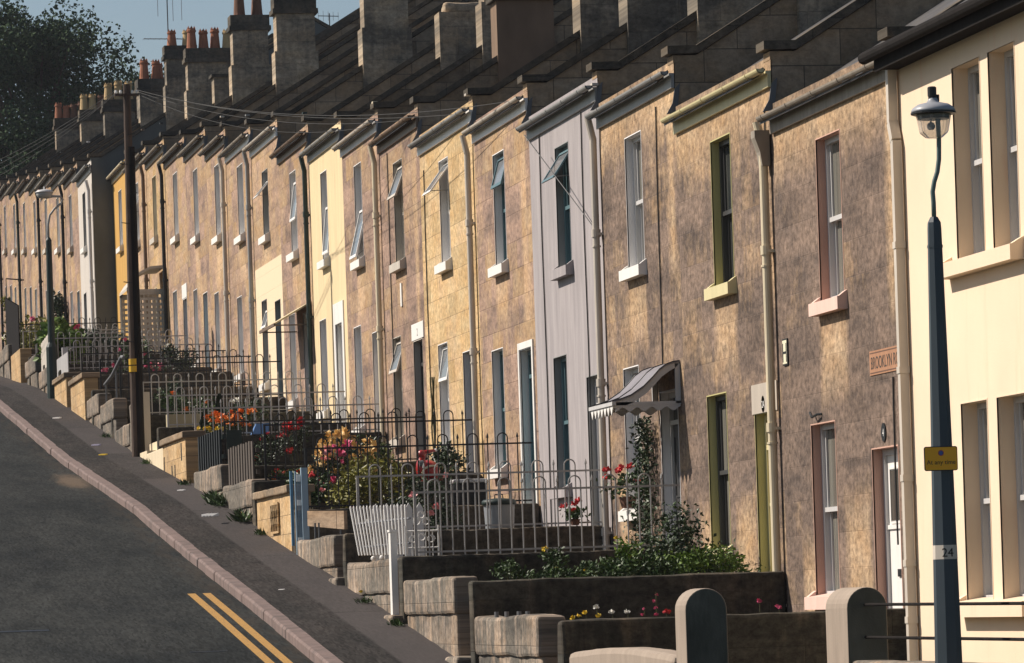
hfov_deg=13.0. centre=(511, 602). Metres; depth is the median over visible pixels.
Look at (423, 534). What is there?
iron gate
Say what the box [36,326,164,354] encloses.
railing
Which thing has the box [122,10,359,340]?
terraced house
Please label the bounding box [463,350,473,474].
door
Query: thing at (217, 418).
marigold bed
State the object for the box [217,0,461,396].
terraced house
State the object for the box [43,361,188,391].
cross wall
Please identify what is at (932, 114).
lamp post
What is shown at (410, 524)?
picket fence
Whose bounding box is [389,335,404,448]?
window
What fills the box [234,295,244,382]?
window
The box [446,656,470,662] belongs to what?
stone step
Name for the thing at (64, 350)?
corner post
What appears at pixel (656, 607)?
garden flower
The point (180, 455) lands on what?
garden wall
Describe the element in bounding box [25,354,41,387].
garden wall
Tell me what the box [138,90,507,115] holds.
telephone wire
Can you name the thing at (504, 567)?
garden weed
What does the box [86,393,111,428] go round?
garden wall
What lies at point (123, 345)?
railing
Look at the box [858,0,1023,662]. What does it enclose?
terraced house
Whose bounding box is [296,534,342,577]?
garden wall
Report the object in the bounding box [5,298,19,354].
dark gate
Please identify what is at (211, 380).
railing
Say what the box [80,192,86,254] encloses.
window
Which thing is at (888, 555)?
door
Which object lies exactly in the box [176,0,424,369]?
terraced house
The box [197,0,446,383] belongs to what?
terraced house
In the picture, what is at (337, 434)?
rose bush
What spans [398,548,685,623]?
cross wall
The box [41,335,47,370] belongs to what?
board
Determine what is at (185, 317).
door
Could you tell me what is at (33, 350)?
cross wall
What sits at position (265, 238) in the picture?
window
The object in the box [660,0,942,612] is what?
terraced house
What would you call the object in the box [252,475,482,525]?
cross wall
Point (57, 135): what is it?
telephone wire
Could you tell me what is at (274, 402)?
cross wall
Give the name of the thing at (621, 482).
potted geranium
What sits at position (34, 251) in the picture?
window
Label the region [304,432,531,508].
railing
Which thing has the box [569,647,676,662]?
garden wall
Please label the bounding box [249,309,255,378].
door
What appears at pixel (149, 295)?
trellis porch
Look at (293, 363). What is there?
window
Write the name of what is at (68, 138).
terraced house
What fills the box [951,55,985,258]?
window
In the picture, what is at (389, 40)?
terraced house
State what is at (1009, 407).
window
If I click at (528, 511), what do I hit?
cross wall
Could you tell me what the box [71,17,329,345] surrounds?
terraced house
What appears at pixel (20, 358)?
garden wall
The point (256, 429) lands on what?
plastic tub
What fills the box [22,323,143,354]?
railing
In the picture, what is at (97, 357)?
cross wall
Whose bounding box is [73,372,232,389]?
cross wall
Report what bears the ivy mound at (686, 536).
on the garden ground
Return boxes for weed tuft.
[139,459,150,463]
[176,478,190,484]
[200,488,222,500]
[203,494,227,505]
[226,508,252,521]
[253,528,267,535]
[354,590,372,603]
[386,617,405,625]
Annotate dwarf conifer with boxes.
[199,393,223,434]
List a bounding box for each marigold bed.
[194,426,226,432]
[203,408,261,434]
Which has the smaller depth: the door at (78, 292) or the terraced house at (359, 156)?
the terraced house at (359, 156)
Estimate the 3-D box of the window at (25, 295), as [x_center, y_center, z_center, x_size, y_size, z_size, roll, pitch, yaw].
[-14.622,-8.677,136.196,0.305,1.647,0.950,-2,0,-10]
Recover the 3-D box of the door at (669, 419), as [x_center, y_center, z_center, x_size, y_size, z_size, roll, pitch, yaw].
[1.837,-1.312,49.521,0.179,2.042,0.924,-2,0,-10]
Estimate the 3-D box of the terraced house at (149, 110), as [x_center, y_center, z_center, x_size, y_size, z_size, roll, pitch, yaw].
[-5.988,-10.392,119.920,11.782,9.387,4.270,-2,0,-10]
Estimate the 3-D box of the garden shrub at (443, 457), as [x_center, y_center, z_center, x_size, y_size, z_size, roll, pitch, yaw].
[-0.925,-1.627,59.240,0.723,1.018,1.117,-2,0,-30]
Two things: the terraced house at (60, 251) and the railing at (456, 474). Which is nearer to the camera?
the railing at (456, 474)
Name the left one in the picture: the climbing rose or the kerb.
the kerb
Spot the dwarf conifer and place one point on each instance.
(217, 403)
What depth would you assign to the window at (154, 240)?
103.35 m
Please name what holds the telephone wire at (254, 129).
attached to the telegraph pole
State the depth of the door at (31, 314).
134.44 m
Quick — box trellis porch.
[120,265,164,353]
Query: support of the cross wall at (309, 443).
on the ground
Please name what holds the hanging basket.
attached to the terraced house at (91, 126)
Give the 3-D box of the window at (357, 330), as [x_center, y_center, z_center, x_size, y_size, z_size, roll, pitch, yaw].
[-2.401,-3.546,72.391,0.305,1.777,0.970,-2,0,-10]
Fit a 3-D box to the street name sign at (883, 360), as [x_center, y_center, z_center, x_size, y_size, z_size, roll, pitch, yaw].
[3.352,-2.172,40.461,0.008,0.220,1.100,-2,0,-10]
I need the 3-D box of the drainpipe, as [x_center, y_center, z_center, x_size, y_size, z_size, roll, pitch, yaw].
[-1.124,-2.404,64.948,0.062,1.689,0.121,-2,0,-10]
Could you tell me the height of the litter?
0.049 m
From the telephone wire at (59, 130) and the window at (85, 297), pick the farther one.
the window at (85, 297)
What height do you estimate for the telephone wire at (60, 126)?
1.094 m
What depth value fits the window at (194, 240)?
95.03 m
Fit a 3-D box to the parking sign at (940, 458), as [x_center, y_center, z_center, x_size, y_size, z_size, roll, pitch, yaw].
[3.039,-1.019,31.967,0.244,0.173,0.034,-2,0,-10]
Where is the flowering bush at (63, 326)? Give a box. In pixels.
[32,317,91,363]
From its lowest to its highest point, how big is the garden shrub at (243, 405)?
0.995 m
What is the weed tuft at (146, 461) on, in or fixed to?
on the pavement
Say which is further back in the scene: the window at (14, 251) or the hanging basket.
the window at (14, 251)
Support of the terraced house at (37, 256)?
on the ground
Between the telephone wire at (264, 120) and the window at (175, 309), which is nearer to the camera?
the telephone wire at (264, 120)
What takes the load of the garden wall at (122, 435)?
on the ground
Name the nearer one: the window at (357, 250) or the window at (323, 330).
the window at (357, 250)
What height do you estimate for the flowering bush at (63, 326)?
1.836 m
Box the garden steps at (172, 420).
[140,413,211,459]
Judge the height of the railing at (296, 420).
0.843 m
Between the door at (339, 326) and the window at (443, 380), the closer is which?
the window at (443, 380)
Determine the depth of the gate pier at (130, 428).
77.54 m
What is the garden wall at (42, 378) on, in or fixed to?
on the ground
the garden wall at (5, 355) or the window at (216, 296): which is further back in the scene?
the garden wall at (5, 355)
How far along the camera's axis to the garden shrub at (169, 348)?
89.58 m
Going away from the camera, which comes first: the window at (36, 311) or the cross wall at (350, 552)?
the cross wall at (350, 552)
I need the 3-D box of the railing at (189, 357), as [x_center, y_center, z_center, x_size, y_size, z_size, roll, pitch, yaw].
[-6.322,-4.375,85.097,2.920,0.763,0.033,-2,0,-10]
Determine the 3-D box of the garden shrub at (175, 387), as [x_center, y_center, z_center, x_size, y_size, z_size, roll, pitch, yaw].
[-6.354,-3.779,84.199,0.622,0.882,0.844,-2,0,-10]
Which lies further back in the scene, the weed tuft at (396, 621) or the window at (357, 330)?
the window at (357, 330)
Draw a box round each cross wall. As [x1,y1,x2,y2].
[2,347,126,376]
[29,354,165,385]
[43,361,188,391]
[58,367,211,375]
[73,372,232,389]
[91,386,257,424]
[111,396,285,438]
[150,411,316,443]
[156,424,349,449]
[214,462,416,492]
[222,432,387,464]
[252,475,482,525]
[294,502,539,552]
[343,525,602,585]
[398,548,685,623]
[468,571,786,662]
[557,609,906,662]
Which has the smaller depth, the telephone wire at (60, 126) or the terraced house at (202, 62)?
the telephone wire at (60, 126)
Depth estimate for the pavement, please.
57.00 m
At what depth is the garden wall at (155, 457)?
73.08 m
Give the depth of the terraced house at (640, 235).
50.04 m
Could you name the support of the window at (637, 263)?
in the terraced house at (640, 235)
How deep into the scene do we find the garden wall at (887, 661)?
34.66 m
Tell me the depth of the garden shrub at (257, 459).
66.01 m
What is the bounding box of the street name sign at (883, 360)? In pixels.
[869,345,897,375]
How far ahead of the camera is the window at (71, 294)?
120.21 m
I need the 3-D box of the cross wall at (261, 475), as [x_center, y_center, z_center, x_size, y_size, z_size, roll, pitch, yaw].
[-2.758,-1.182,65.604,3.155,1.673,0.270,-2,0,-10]
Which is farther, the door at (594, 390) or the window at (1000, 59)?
the door at (594, 390)
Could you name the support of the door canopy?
attached to the terraced house at (640, 235)
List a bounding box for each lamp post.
[35,187,63,398]
[911,86,961,662]
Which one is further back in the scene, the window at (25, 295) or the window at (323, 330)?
the window at (25, 295)
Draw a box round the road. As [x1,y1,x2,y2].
[0,412,313,662]
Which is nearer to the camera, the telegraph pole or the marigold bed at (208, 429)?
the marigold bed at (208, 429)
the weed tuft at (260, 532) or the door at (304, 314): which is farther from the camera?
the door at (304, 314)
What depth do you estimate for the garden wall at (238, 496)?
62.09 m
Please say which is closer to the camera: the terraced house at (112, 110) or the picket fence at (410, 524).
the picket fence at (410, 524)
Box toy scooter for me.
[416,448,441,481]
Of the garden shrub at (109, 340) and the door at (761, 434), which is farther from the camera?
the garden shrub at (109, 340)
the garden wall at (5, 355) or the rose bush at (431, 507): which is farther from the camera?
the garden wall at (5, 355)
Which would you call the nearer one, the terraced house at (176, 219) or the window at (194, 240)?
the window at (194, 240)
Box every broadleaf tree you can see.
[0,0,138,176]
[68,50,163,97]
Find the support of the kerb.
on the ground
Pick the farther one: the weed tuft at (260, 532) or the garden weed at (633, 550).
the weed tuft at (260, 532)
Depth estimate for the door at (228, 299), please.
90.26 m
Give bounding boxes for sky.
[0,0,359,160]
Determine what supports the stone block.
on the garden wall at (325, 553)
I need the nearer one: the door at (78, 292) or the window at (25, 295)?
the door at (78, 292)
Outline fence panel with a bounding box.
[350,504,410,560]
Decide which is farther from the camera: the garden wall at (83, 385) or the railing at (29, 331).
the railing at (29, 331)
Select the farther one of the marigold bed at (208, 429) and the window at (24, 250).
the window at (24, 250)
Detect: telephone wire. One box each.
[0,91,118,163]
[1,91,113,158]
[1,95,113,174]
[1,95,114,168]
[133,90,399,123]
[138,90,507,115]
[138,94,360,132]
[153,94,452,118]
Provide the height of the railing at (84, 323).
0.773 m
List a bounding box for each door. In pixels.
[30,286,32,327]
[77,290,80,328]
[183,297,188,358]
[203,292,208,366]
[224,299,230,371]
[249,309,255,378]
[275,299,283,395]
[303,312,309,410]
[336,322,344,421]
[372,331,379,431]
[413,338,425,458]
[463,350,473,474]
[520,347,535,502]
[586,374,601,525]
[659,389,681,545]
[754,412,771,571]
[871,444,903,608]
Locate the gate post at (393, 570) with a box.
[387,530,398,614]
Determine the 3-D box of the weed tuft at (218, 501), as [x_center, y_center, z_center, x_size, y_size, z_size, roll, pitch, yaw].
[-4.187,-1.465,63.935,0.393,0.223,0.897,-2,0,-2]
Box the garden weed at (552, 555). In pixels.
[537,546,569,576]
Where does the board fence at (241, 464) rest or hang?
on the garden wall at (238, 496)
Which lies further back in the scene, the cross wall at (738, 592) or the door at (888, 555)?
the cross wall at (738, 592)
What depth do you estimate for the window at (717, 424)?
47.61 m
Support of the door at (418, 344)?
in the terraced house at (524, 32)
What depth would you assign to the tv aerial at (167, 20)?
113.39 m
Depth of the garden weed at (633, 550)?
45.03 m
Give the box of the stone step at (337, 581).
[328,577,344,585]
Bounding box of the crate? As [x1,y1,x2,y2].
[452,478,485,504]
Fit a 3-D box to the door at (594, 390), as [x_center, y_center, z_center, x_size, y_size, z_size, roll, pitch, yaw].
[1.080,-1.688,53.640,0.179,2.042,0.794,-2,0,-10]
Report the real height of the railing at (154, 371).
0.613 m
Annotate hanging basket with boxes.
[0,278,23,323]
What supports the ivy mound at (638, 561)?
on the garden ground
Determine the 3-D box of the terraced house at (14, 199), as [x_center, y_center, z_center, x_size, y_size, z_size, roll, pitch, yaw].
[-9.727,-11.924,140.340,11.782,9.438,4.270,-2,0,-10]
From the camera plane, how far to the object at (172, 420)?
74.76 m
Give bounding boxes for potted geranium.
[559,496,590,524]
[596,462,640,507]
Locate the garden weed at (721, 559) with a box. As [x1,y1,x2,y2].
[655,543,749,574]
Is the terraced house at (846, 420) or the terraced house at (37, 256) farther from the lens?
the terraced house at (37, 256)
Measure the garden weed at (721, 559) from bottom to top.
0.410 m
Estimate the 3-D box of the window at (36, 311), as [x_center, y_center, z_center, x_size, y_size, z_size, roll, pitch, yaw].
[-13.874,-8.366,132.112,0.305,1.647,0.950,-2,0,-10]
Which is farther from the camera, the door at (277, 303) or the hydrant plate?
the door at (277, 303)
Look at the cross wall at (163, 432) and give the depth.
73.04 m
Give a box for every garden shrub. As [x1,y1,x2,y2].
[1,314,54,347]
[53,290,67,321]
[68,326,128,355]
[117,337,152,368]
[152,389,214,414]
[155,377,185,397]
[159,343,198,372]
[224,395,281,424]
[254,431,281,464]
[285,467,333,509]
[323,448,412,508]
[357,431,401,473]
[415,440,471,490]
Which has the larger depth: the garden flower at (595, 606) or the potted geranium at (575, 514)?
the potted geranium at (575, 514)
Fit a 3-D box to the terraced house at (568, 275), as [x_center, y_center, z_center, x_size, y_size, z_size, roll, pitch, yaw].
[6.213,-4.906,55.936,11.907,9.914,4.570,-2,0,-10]
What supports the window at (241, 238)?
in the terraced house at (237, 160)
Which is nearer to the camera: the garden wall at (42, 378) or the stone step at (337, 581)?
the stone step at (337, 581)
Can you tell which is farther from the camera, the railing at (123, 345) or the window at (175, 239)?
the window at (175, 239)
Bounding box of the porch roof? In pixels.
[259,304,306,333]
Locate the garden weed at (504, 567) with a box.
[489,557,527,579]
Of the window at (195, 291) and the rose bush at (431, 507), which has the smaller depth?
the rose bush at (431, 507)
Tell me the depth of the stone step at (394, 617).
48.21 m
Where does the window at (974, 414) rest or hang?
in the terraced house at (979, 192)
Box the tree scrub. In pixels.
[0,150,39,176]
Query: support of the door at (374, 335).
in the terraced house at (359, 156)
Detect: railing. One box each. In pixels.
[19,317,127,347]
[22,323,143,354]
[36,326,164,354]
[55,329,186,363]
[68,337,208,369]
[81,344,225,373]
[99,349,251,389]
[119,354,281,399]
[143,371,309,414]
[166,383,344,426]
[194,395,379,434]
[223,408,421,464]
[263,410,473,479]
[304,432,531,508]
[356,458,601,531]
[413,473,680,555]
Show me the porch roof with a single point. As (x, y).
(272, 325)
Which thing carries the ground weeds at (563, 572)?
on the garden ground
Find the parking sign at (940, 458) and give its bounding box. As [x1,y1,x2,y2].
[924,446,957,470]
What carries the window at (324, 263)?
in the terraced house at (455, 31)
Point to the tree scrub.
(6, 168)
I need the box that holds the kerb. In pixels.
[0,400,342,662]
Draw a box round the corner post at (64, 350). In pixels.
[62,347,67,355]
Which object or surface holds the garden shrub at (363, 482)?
on the garden ground
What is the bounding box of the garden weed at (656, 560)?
[642,553,684,573]
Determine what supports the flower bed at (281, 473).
on the garden ground
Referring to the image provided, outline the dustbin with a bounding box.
[482,494,515,528]
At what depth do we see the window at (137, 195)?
107.39 m
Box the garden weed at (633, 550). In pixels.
[613,535,647,575]
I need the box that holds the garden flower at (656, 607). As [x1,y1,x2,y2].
[652,592,657,616]
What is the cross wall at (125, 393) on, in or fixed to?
on the ground
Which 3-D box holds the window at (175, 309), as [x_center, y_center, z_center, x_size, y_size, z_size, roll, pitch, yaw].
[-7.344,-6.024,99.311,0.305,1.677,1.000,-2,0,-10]
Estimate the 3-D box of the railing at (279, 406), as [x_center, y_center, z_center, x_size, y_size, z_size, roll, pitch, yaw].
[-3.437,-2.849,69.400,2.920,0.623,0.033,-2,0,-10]
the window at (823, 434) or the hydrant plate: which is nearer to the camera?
the window at (823, 434)
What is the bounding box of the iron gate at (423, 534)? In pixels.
[404,511,439,556]
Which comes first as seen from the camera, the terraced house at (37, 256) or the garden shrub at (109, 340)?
the garden shrub at (109, 340)
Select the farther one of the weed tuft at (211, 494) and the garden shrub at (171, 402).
the garden shrub at (171, 402)
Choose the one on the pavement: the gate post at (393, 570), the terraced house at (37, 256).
the gate post at (393, 570)
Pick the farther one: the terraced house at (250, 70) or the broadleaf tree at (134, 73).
the broadleaf tree at (134, 73)
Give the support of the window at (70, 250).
in the terraced house at (149, 110)
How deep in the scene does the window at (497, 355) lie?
60.33 m
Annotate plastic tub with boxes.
[251,423,268,434]
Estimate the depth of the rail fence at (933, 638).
33.84 m
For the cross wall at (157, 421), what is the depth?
76.92 m
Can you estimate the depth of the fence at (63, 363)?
91.51 m
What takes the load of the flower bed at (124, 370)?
on the garden ground
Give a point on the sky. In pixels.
(142, 19)
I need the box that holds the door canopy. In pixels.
[589,360,680,419]
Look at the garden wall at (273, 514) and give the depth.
58.00 m
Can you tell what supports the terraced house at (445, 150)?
on the ground
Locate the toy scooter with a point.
(422, 455)
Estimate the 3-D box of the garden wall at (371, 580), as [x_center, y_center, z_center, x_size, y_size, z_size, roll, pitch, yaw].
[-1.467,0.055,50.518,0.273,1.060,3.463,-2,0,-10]
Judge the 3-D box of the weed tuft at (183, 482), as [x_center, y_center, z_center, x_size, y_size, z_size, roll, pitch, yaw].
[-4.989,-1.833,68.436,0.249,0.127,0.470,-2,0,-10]
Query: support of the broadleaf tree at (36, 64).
on the ground
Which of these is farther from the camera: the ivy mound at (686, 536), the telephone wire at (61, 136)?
the telephone wire at (61, 136)
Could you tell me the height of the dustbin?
0.607 m
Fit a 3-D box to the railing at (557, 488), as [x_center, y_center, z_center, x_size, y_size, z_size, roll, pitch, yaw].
[0.386,-0.929,48.587,2.920,0.873,0.033,-2,0,-10]
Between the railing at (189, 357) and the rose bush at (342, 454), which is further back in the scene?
the railing at (189, 357)
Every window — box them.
[2,205,6,254]
[11,204,16,254]
[21,202,26,254]
[24,288,27,328]
[31,201,36,254]
[35,288,37,317]
[42,199,46,254]
[54,198,60,254]
[67,195,73,254]
[70,291,73,325]
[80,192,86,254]
[84,293,87,332]
[116,189,123,253]
[136,182,140,247]
[149,175,157,245]
[170,171,179,244]
[173,290,178,354]
[190,168,199,244]
[193,289,198,366]
[211,164,221,244]
[212,291,221,371]
[234,162,245,244]
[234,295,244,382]
[253,168,269,244]
[259,298,269,391]
[286,170,298,262]
[288,313,298,408]
[316,318,329,418]
[317,169,329,269]
[349,161,364,270]
[351,325,364,431]
[387,158,405,273]
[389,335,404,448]
[422,156,452,274]
[434,342,451,459]
[487,347,507,479]
[488,149,508,277]
[541,141,573,280]
[549,354,572,498]
[618,365,644,521]
[619,130,646,281]
[704,132,736,300]
[705,392,733,559]
[804,420,840,609]
[808,129,847,316]
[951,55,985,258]
[960,398,993,599]
[987,39,1020,247]
[996,391,1023,598]
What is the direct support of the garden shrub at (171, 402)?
on the garden ground
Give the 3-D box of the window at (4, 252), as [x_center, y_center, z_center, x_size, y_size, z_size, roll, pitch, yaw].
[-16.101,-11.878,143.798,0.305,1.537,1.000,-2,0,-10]
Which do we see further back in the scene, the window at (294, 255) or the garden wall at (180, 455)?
the window at (294, 255)
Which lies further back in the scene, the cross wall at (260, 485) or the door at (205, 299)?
the door at (205, 299)
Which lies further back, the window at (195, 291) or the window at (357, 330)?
the window at (195, 291)
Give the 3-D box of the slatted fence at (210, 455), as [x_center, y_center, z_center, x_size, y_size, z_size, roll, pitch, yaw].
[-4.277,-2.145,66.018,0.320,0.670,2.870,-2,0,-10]
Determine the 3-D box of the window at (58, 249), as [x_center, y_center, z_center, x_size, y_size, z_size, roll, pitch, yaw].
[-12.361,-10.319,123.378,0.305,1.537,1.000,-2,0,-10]
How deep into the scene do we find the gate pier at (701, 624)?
34.72 m
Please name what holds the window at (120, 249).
in the terraced house at (202, 62)
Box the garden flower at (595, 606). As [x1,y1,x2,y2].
[593,604,599,618]
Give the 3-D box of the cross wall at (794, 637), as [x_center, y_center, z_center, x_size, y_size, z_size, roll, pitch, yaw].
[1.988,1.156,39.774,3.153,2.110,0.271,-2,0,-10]
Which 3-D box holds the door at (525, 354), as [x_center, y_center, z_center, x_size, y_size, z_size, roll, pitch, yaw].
[0.300,-2.242,57.861,0.179,2.042,0.874,-2,0,-10]
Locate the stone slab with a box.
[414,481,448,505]
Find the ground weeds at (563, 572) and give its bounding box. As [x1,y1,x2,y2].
[492,558,697,578]
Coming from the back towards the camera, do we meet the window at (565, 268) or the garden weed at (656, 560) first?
the window at (565, 268)
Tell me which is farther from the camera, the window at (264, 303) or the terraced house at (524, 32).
the window at (264, 303)
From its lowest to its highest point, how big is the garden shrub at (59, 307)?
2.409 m
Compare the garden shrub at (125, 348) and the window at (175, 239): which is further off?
the window at (175, 239)
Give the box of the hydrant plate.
[782,338,788,365]
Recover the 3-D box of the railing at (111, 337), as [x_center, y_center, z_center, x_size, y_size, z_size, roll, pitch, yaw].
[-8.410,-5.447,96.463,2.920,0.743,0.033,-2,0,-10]
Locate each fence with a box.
[57,352,68,376]
[198,429,241,470]
[228,441,259,485]
[367,503,425,559]
[864,602,1023,640]
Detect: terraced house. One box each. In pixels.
[0,96,136,350]
[0,98,136,339]
[4,102,136,330]
[14,93,136,347]
[24,113,136,337]
[34,80,136,320]
[46,33,273,320]
[58,37,273,328]
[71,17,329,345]
[105,7,359,339]
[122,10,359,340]
[139,0,359,355]
[157,24,359,361]
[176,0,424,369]
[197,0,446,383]
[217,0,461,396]
[242,0,478,405]
[269,42,435,422]
[299,3,478,422]
[331,0,571,452]
[368,0,572,461]
[407,0,618,478]
[461,0,687,526]
[515,0,763,549]
[584,0,850,549]
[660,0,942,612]
[756,0,1013,660]
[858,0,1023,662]
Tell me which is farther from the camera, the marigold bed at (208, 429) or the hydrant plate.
the marigold bed at (208, 429)
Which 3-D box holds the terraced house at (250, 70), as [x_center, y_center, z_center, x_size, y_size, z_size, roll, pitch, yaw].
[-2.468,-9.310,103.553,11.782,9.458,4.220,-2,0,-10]
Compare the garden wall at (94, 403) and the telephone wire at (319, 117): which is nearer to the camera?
the telephone wire at (319, 117)
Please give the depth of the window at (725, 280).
47.06 m
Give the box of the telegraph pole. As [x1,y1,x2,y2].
[114,84,144,456]
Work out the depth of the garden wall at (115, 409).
80.50 m
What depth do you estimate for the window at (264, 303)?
84.35 m
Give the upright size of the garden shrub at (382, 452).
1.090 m
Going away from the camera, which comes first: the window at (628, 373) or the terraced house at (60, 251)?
the window at (628, 373)
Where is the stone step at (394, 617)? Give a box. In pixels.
[385,615,402,621]
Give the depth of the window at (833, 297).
42.69 m
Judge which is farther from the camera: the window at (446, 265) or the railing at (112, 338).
the railing at (112, 338)
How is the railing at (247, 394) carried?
on the cross wall at (163, 432)
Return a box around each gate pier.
[129,405,131,451]
[675,588,727,662]
[825,587,887,662]
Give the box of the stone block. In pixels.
[307,511,347,538]
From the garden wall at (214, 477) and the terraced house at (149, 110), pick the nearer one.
the garden wall at (214, 477)
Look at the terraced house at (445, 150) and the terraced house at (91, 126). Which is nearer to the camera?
the terraced house at (445, 150)
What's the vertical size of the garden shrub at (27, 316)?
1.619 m
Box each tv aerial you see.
[143,0,181,39]
[318,13,338,24]
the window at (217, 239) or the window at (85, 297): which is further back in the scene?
the window at (85, 297)
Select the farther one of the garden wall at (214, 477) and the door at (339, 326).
the door at (339, 326)
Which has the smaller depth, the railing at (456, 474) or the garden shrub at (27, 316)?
the railing at (456, 474)
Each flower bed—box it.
[101,362,170,373]
[267,468,299,479]
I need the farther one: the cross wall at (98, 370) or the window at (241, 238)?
the cross wall at (98, 370)
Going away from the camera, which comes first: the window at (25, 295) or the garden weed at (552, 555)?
the garden weed at (552, 555)
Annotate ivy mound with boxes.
[567,550,765,577]
[635,501,742,573]
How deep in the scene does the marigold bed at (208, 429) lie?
70.16 m
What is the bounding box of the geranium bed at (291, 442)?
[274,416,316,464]
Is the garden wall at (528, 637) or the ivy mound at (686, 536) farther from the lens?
the ivy mound at (686, 536)
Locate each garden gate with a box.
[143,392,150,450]
[289,468,309,546]
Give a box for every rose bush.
[308,426,381,477]
[326,439,361,504]
[379,470,465,529]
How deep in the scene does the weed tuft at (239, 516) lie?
61.18 m
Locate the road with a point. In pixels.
(89, 573)
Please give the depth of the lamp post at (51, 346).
93.42 m
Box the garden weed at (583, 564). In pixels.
[578,556,621,576]
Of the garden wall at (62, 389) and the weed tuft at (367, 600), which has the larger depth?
the garden wall at (62, 389)
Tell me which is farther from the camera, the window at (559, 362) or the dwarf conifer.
the dwarf conifer
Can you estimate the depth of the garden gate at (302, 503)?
56.44 m
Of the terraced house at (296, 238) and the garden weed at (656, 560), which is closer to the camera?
the garden weed at (656, 560)
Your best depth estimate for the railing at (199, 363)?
81.20 m
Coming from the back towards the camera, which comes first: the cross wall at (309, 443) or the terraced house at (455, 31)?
the terraced house at (455, 31)
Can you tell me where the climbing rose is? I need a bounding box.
[620,415,659,548]
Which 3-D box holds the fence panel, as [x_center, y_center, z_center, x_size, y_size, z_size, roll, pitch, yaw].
[-1.430,-0.788,50.158,0.140,0.641,2.430,-2,0,-16]
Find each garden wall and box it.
[0,344,11,378]
[11,348,30,382]
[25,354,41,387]
[39,367,46,392]
[52,372,80,406]
[68,372,99,419]
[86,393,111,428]
[100,398,127,439]
[115,423,130,449]
[147,448,162,469]
[159,430,204,482]
[193,464,228,494]
[223,479,268,522]
[253,484,314,550]
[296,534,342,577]
[347,558,399,614]
[404,576,476,656]
[474,611,564,662]
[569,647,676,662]
[853,660,984,662]
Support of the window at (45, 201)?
in the terraced house at (112, 110)
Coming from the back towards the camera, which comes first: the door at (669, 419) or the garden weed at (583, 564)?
the door at (669, 419)
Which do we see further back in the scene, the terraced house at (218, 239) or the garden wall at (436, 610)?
the terraced house at (218, 239)
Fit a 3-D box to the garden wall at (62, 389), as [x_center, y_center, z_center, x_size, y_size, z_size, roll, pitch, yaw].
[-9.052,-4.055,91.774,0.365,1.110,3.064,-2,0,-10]
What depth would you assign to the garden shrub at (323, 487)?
59.15 m
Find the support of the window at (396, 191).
in the terraced house at (524, 32)
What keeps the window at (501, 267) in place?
in the terraced house at (505, 275)
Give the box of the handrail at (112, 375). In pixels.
[103,355,124,401]
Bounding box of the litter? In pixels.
[201,513,218,516]
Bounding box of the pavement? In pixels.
[0,376,454,662]
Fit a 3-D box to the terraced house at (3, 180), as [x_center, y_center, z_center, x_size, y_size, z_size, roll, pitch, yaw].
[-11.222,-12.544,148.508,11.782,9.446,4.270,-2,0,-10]
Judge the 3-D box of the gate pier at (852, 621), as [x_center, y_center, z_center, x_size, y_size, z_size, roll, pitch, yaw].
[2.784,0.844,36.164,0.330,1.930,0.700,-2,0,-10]
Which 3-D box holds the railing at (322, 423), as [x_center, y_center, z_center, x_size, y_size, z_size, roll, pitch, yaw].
[-1.910,-2.109,61.085,2.920,0.943,0.033,-2,0,-10]
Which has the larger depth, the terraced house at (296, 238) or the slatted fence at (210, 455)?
the terraced house at (296, 238)
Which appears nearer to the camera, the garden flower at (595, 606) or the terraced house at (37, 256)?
the garden flower at (595, 606)
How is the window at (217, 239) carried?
in the terraced house at (218, 239)

